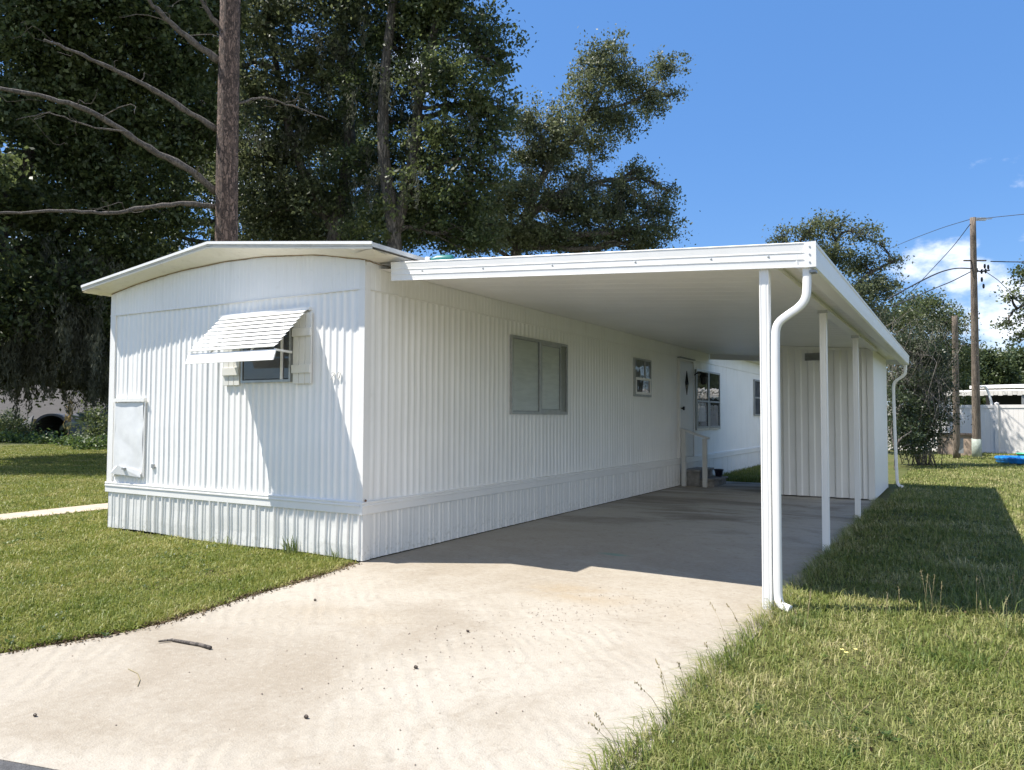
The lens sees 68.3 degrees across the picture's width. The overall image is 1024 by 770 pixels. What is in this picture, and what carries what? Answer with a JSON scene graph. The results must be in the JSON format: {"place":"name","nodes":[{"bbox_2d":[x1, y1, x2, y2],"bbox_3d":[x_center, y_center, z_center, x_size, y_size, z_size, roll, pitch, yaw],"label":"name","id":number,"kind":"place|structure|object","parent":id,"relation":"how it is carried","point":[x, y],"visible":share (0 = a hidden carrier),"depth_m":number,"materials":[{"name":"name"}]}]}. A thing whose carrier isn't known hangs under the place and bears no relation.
{"place":"outdoors","nodes":[
{"label":"outdoors","id":0,"kind":"place"},
{"bbox_2d":[0,760,51,769],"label":"road","id":1,"kind":"structure","parent":0,"point":[5,765],"depth_m":3.18,"materials":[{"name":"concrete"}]},
{"bbox_2d":[0,503,107,519],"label":"path","id":2,"kind":"structure","parent":0,"point":[10,516],"depth_m":11.51,"materials":[{"name":"concrete"}]},
{"bbox_2d":[0,384,108,423],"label":"neighbour house","id":3,"kind":"structure","parent":0,"point":[37,412],"depth_m":58.70,"materials":[{"name":"beige paint"}]},
{"bbox_2d":[0,481,888,769],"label":"driveway","id":4,"kind":"structure","parent":0,"point":[672,555],"depth_m":4.66,"materials":[{"name":"concrete"}]},
{"bbox_2d":[158,638,211,649],"bbox_3d":[-2.095,1.666,4.871,0.419,0.025,0.070,-1,-3,20],"label":"fallen stick","id":5,"kind":"object","parent":4,"relation":"on","point":[208,647],"visible":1,"depth_m":4.87,"materials":[{"name":"wood"}]},
{"bbox_2d":[380,241,908,612],"bbox_3d":[3.553,0.458,12.019,4.331,3.092,12.256,-1,-3,31],"label":"carport","id":6,"kind":"object","parent":4,"relation":"on","point":[762,303],"visible":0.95,"depth_m":7.88,"materials":[{"name":"paint"}]},
{"bbox_2d":[425,255,453,260],"bbox_3d":[-0.762,-1.312,7.928,0.306,0.107,0.104,0,-2,11],"label":"plastic bottle","id":7,"kind":"object","parent":6,"relation":"on","point":[441,257],"visible":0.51,"depth_m":7.88,"materials":[{"name":"plastic"}]},
{"bbox_2d":[626,671,677,733],"bbox_3d":[0.667,1.528,3.617,0.302,0.248,0.287,0,-2,-2],"label":"weed","id":8,"kind":"object","parent":4,"relation":"on","point":[664,718],"visible":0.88,"depth_m":3.62,"materials":[{"name":"green plant"}]},
{"bbox_2d":[655,658,715,697],"bbox_3d":[0.937,1.575,4.071,0.319,0.195,0.286,-1,-3,23],"label":"weed","id":9,"kind":"object","parent":4,"relation":"on","point":[675,677],"visible":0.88,"depth_m":4.07,"materials":[{"name":"green plant"}]},
{"bbox_2d":[669,637,736,669],"bbox_3d":[1.146,1.592,4.537,0.382,0.200,0.363,-1,-3,31],"label":"weed","id":10,"kind":"object","parent":4,"relation":"on","point":[711,653],"visible":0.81,"depth_m":4.53,"materials":[{"name":"green plant"}]},
{"bbox_2d":[681,428,727,486],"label":"entry steps","id":11,"kind":"structure","parent":4,"relation":"on","point":[702,476],"depth_m":16.29,"materials":[{"name":"paint"}]},
{"bbox_2d":[714,469,723,475],"bbox_3d":[4.624,1.959,16.884,0.210,0.160,0.210,-1,-3,31],"label":"flower pot","id":12,"kind":"object","parent":11,"relation":"on","point":[718,472],"visible":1,"depth_m":16.81,"materials":[{"name":"plastic"}]},
{"bbox_2d":[780,346,887,499],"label":"storage shed","id":13,"kind":"structure","parent":4,"relation":"on","point":[800,415],"depth_m":14.13,"materials":[{"name":"paint"}]},
{"bbox_2d":[0,423,1023,769],"bbox_3d":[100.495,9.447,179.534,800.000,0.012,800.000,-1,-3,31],"label":"ground","id":14,"kind":"structure","parent":0,"point":[902,471],"depth_m":4.60,"materials":[{"name":"green plant"}]},
{"bbox_2d":[0,407,47,439],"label":"thicket","id":15,"kind":"object","parent":14,"relation":"on","point":[9,424],"visible":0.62,"depth_m":42.81,"materials":[{"name":"green plant"}]},
{"bbox_2d":[0,426,107,449],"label":"undergrowth","id":16,"kind":"object","parent":14,"relation":"on","point":[81,443],"visible":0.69,"depth_m":37.10,"materials":[{"name":"green plant"}]},
{"bbox_2d":[24,413,106,438],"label":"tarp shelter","id":17,"kind":"object","parent":14,"relation":"on","point":[55,421],"visible":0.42,"depth_m":44.83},
{"bbox_2d":[61,398,106,431],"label":"shrub","id":18,"kind":"object","parent":14,"relation":"on","point":[79,416],"visible":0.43,"depth_m":38.19,"materials":[{"name":"green plant"}]},
{"bbox_2d":[67,399,107,444],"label":"thicket","id":19,"kind":"object","parent":14,"relation":"on","point":[102,422],"visible":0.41,"depth_m":34.69,"materials":[{"name":"green plant"}]},
{"bbox_2d":[0,0,265,421],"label":"oak tree","id":20,"kind":"object","parent":14,"relation":"on","point":[41,351],"visible":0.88,"depth_m":25.48,"materials":[{"name":"green plant"}]},
{"bbox_2d":[0,0,327,240],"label":"pine tree","id":21,"kind":"object","parent":14,"relation":"on","point":[224,190],"visible":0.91,"depth_m":16.78,"materials":[{"name":"brown plant"}]},
{"bbox_2d":[0,444,356,652],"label":"lawn grass","id":22,"kind":"structure","parent":14,"relation":"on","point":[282,565],"depth_m":7.43,"materials":[{"name":"green plant"}]},
{"bbox_2d":[1,22,519,329],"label":"oak tree","id":23,"kind":"object","parent":14,"relation":"on","point":[205,198],"visible":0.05,"depth_m":40.29,"materials":[{"name":"green plant"}]},
{"bbox_2d":[282,534,298,553],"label":"weed","id":24,"kind":"object","parent":14,"relation":"on","point":[290,548],"visible":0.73,"depth_m":8.07,"materials":[{"name":"green plant"}]},
{"bbox_2d":[187,0,415,249],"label":"oak tree","id":25,"kind":"object","parent":14,"relation":"on","point":[292,142],"visible":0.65,"depth_m":30.38,"materials":[{"name":"green plant"}]},
{"bbox_2d":[325,549,338,559],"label":"weed","id":26,"kind":"object","parent":14,"relation":"on","point":[334,554],"visible":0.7,"depth_m":7.75,"materials":[{"name":"green plant"}]},
{"bbox_2d":[280,0,538,258],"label":"oak tree","id":27,"kind":"object","parent":14,"relation":"on","point":[425,25],"visible":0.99,"depth_m":27.84,"materials":[{"name":"green plant"}]},
{"bbox_2d":[81,241,760,560],"bbox_3d":[1.412,0.457,16.928,5.047,3.482,19.815,-1,-3,31],"label":"mobile home","id":28,"kind":"object","parent":14,"relation":"on","point":[351,400],"visible":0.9,"depth_m":9.09,"materials":[{"name":"paint"}]},
{"bbox_2d":[240,317,293,382],"bbox_3d":[-2.755,-0.382,8.481,0.800,0.705,0.048,-1,-3,31],"label":"window","id":29,"kind":"structure","parent":28,"relation":"in","point":[262,371],"depth_m":8.42,"materials":[{"name":"glass"}]},
{"bbox_2d":[509,334,567,414],"bbox_3d":[0.417,-0.114,10.995,0.042,1.083,1.700,-1,-3,31],"label":"window","id":30,"kind":"structure","parent":28,"relation":"in","point":[538,368],"depth_m":10.92,"materials":[{"name":"glass"}]},
{"bbox_2d":[633,357,651,396],"bbox_3d":[2.510,-0.137,14.519,0.050,0.725,0.880,-1,-3,31],"label":"window","id":31,"kind":"structure","parent":28,"relation":"in","point":[642,368],"depth_m":14.51,"materials":[{"name":"glass"}]},
{"bbox_2d":[677,356,695,457],"bbox_3d":[3.897,0.502,16.775,0.112,2.200,1.060,-1,-3,31],"label":"door","id":32,"kind":"structure","parent":28,"relation":"in","point":[685,370],"depth_m":16.76,"materials":[{"name":"paint"}]},
{"bbox_2d":[695,369,708,429],"bbox_3d":[4.496,0.354,17.852,0.050,1.410,0.970,-1,-3,31],"label":"window","id":33,"kind":"structure","parent":28,"relation":"in","point":[701,391],"depth_m":17.80,"materials":[{"name":"glass"}]},
{"bbox_2d":[709,371,720,429],"bbox_3d":[5.008,0.393,18.715,0.050,1.410,0.980,-1,-3,31],"label":"window","id":34,"kind":"structure","parent":28,"relation":"in","point":[714,378],"depth_m":18.75,"materials":[{"name":"glass"}]},
{"bbox_2d":[753,379,759,415],"bbox_3d":[7.399,0.387,22.754,0.045,1.080,0.900,-1,-3,31],"label":"window","id":35,"kind":"structure","parent":28,"relation":"in","point":[756,383],"depth_m":22.63,"materials":[{"name":"grey glass"}]},
{"bbox_2d":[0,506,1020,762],"bbox_3d":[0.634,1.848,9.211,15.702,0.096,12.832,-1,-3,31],"label":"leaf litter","id":36,"kind":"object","parent":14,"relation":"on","point":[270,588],"visible":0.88,"depth_m":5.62,"materials":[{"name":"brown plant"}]},
{"bbox_2d":[0,509,1023,769],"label":"broadleaf weeds","id":37,"kind":"object","parent":14,"relation":"on","point":[660,729],"visible":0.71,"depth_m":4.98,"materials":[{"name":"green plant"}]},
{"bbox_2d":[428,21,700,258],"bbox_3d":[2.689,-6.483,32.481,12.747,18.789,6.006,1,-2,-14],"label":"oak tree","id":38,"kind":"object","parent":14,"relation":"on","point":[531,233],"visible":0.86,"depth_m":32.83,"materials":[{"name":"green plant"}]},
{"bbox_2d":[584,711,650,769],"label":"weed","id":39,"kind":"object","parent":14,"relation":"on","point":[616,739],"visible":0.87,"depth_m":3.26,"materials":[{"name":"green plant"}]},
{"bbox_2d":[556,497,883,769],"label":"edge grass","id":40,"kind":"structure","parent":14,"relation":"on","point":[846,531],"depth_m":4.42,"materials":[{"name":"green plant"}]},
{"bbox_2d":[710,602,767,645],"bbox_3d":[1.460,1.599,4.984,0.396,0.229,0.387,-1,-3,31],"label":"weed","id":41,"kind":"object","parent":14,"relation":"on","point":[735,630],"visible":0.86,"depth_m":4.99,"materials":[{"name":"green plant"}]},
{"bbox_2d":[726,603,767,629],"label":"weed","id":42,"kind":"object","parent":14,"relation":"on","point":[749,616],"visible":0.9,"depth_m":5.37,"materials":[{"name":"green plant"}]},
{"bbox_2d":[767,589,815,631],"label":"weed","id":43,"kind":"object","parent":14,"relation":"on","point":[792,621],"visible":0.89,"depth_m":5.37,"materials":[{"name":"green plant"}]},
{"bbox_2d":[794,606,828,619],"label":"weed","id":44,"kind":"object","parent":14,"relation":"on","point":[811,613],"visible":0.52,"depth_m":5.60,"materials":[{"name":"green plant"}]},
{"bbox_2d":[761,208,914,330],"bbox_3d":[14.227,-2.464,32.860,5.855,10.874,5.370,-1,-3,31],"label":"oak tree","id":45,"kind":"object","parent":14,"relation":"on","point":[876,284],"visible":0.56,"depth_m":32.77,"materials":[{"name":"green plant"}]},
{"bbox_2d":[803,692,885,745],"bbox_3d":[1.559,1.558,3.531,0.477,0.198,0.330,2,-3,-30],"label":"weed","id":46,"kind":"object","parent":14,"relation":"on","point":[840,728],"visible":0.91,"depth_m":3.54,"materials":[{"name":"green plant"}]},
{"bbox_2d":[862,589,905,620],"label":"weed","id":47,"kind":"object","parent":14,"relation":"on","point":[887,609],"visible":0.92,"depth_m":5.63,"materials":[{"name":"green plant"}]},
{"bbox_2d":[887,380,937,469],"bbox_3d":[11.783,1.183,22.621,1.690,2.691,1.822,-1,-3,31],"label":"shrub","id":48,"kind":"object","parent":14,"relation":"on","point":[902,428],"visible":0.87,"depth_m":22.63,"materials":[{"name":"green plant"}]},
{"bbox_2d":[866,283,985,465],"bbox_3d":[12.893,-0.298,24.084,4.458,5.696,3.248,0,-2,-1],"label":"shrub","id":49,"kind":"object","parent":14,"relation":"on","point":[922,352],"visible":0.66,"depth_m":23.77,"materials":[{"name":"green plant"}]},
{"bbox_2d":[905,571,948,617],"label":"weed","id":50,"kind":"object","parent":14,"relation":"on","point":[924,604],"visible":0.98,"depth_m":5.72,"materials":[{"name":"green plant"}]},
{"bbox_2d":[878,286,994,405],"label":"oak tree","id":51,"kind":"object","parent":14,"relation":"on","point":[935,305],"visible":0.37,"depth_m":44.30,"materials":[{"name":"green plant"}]},
{"bbox_2d":[937,433,971,455],"bbox_3d":[18.175,2.426,30.735,1.360,0.940,0.920,-2,-3,45],"label":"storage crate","id":52,"kind":"object","parent":14,"relation":"on","point":[967,441],"visible":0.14,"depth_m":30.52,"materials":[{"name":"beige wood"}]},
{"bbox_2d":[889,626,1021,678],"bbox_3d":[2.642,1.563,4.501,0.799,0.278,0.661,-1,-3,31],"label":"weed","id":53,"kind":"object","parent":14,"relation":"on","point":[956,666],"visible":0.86,"depth_m":4.49,"materials":[{"name":"green plant"}]},
{"bbox_2d":[888,402,1023,453],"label":"vinyl fence","id":54,"kind":"object","parent":14,"relation":"on","point":[1007,433],"visible":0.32,"depth_m":32.41,"materials":[{"name":"white plastic"}]},
{"bbox_2d":[980,385,992,404],"bbox_3d":[20.600,0.542,32.765,0.509,1.047,0.147,0,-2,9],"label":"bent pipe","id":55,"kind":"object","parent":54,"relation":"attached to","point":[988,393],"visible":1,"depth_m":32.74,"materials":[{"name":"white metal"}]},
{"bbox_2d":[952,316,963,457],"bbox_3d":[16.353,0.138,27.762,0.345,5.299,1.305,-1,-3,31],"label":"utility pole","id":56,"kind":"object","parent":14,"relation":"on","point":[958,447],"visible":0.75,"depth_m":27.75,"materials":[{"name":"brown wood"}]},
{"bbox_2d":[963,217,991,457],"bbox_3d":[17.656,-1.715,28.519,0.969,9.074,1.552,-1,-3,31],"label":"utility pole","id":57,"kind":"object","parent":14,"relation":"on","point":[976,421],"visible":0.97,"depth_m":28.48,"materials":[{"name":"brown wood"}]},
{"bbox_2d":[880,219,969,252],"bbox_3d":[19.204,-6.955,36.124,0.207,2.216,16.299,0,-3,15],"label":"power line","id":58,"kind":"object","parent":57,"relation":"attached to","point":[929,232],"visible":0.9,"depth_m":32.68,"materials":[{"name":"metal"}]},
{"bbox_2d":[887,268,971,299],"bbox_3d":[14.512,-3.544,26.228,6.751,1.870,0.252,2,-3,-39],"label":"power line","id":59,"kind":"object","parent":57,"relation":"attached to","point":[925,279],"visible":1,"depth_m":26.11,"materials":[{"name":"rubber"}]},
{"bbox_2d":[892,271,970,306],"bbox_3d":[14.867,-3.411,26.666,5.622,1.845,0.074,2,-3,-35],"label":"power line","id":60,"kind":"object","parent":57,"relation":"attached to","point":[932,289],"visible":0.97,"depth_m":26.75,"materials":[{"name":"rubber"}]},
{"bbox_2d":[896,224,969,307],"bbox_3d":[17.484,-4.798,31.597,0.086,2.173,6.939,0,-2,6],"label":"power line","id":61,"kind":"object","parent":57,"relation":"attached to","point":[936,264],"visible":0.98,"depth_m":30.89,"materials":[{"name":"metal"}]},
{"bbox_2d":[979,214,1023,218],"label":"power line","id":62,"kind":"object","parent":57,"relation":"attached to","point":[1001,216],"visible":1,"depth_m":26.93,"materials":[{"name":"metal"}]},
{"bbox_2d":[983,270,1023,307],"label":"power line","id":63,"kind":"object","parent":57,"relation":"attached to","point":[1005,287],"visible":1,"depth_m":28.82,"materials":[{"name":"rubber"}]},
{"bbox_2d":[990,261,1023,262],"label":"power line","id":64,"kind":"object","parent":57,"relation":"attached to","point":[1007,261],"visible":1,"depth_m":28.00,"materials":[{"name":"metal"}]},
{"bbox_2d":[941,340,1023,432],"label":"distant tree","id":65,"kind":"object","parent":14,"relation":"on","point":[999,371],"visible":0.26,"depth_m":68.36,"materials":[{"name":"green plant"}]},
{"bbox_2d":[944,384,1023,435],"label":"open shed building","id":66,"kind":"structure","parent":14,"relation":"on","point":[1009,397],"depth_m":38.36,"materials":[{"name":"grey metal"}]},
{"bbox_2d":[947,554,1023,622],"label":"weed","id":67,"kind":"object","parent":14,"relation":"on","point":[990,600],"visible":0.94,"depth_m":5.76,"materials":[{"name":"green plant"}]},
{"bbox_2d":[971,597,1023,640],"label":"weed","id":68,"kind":"object","parent":14,"relation":"on","point":[1016,628],"visible":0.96,"depth_m":5.19,"materials":[{"name":"green plant"}]},
{"bbox_2d":[990,258,1023,350],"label":"oak tree","id":69,"kind":"object","parent":14,"relation":"on","point":[1008,296],"visible":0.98,"depth_m":30.06,"materials":[{"name":"green plant"}]},
{"bbox_2d":[994,456,1023,464],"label":"paddling pool","id":70,"kind":"structure","parent":14,"relation":"on","point":[1018,460],"depth_m":24.63,"materials":[{"name":"blue plastic"}]},
{"bbox_2d":[996,346,1023,388],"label":"distant tree","id":71,"kind":"object","parent":14,"relation":"on","point":[1019,353],"visible":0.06,"depth_m":76.78,"materials":[{"name":"green plant"}]},
{"bbox_2d":[0,0,1023,416],"label":"sky","id":72,"kind":"structure","parent":0,"point":[908,115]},
{"bbox_2d":[713,464,760,482],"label":"lawn grass","id":73,"kind":"structure","parent":0,"point":[751,474],"depth_m":18.68,"materials":[{"name":"green plant"}]}
]}

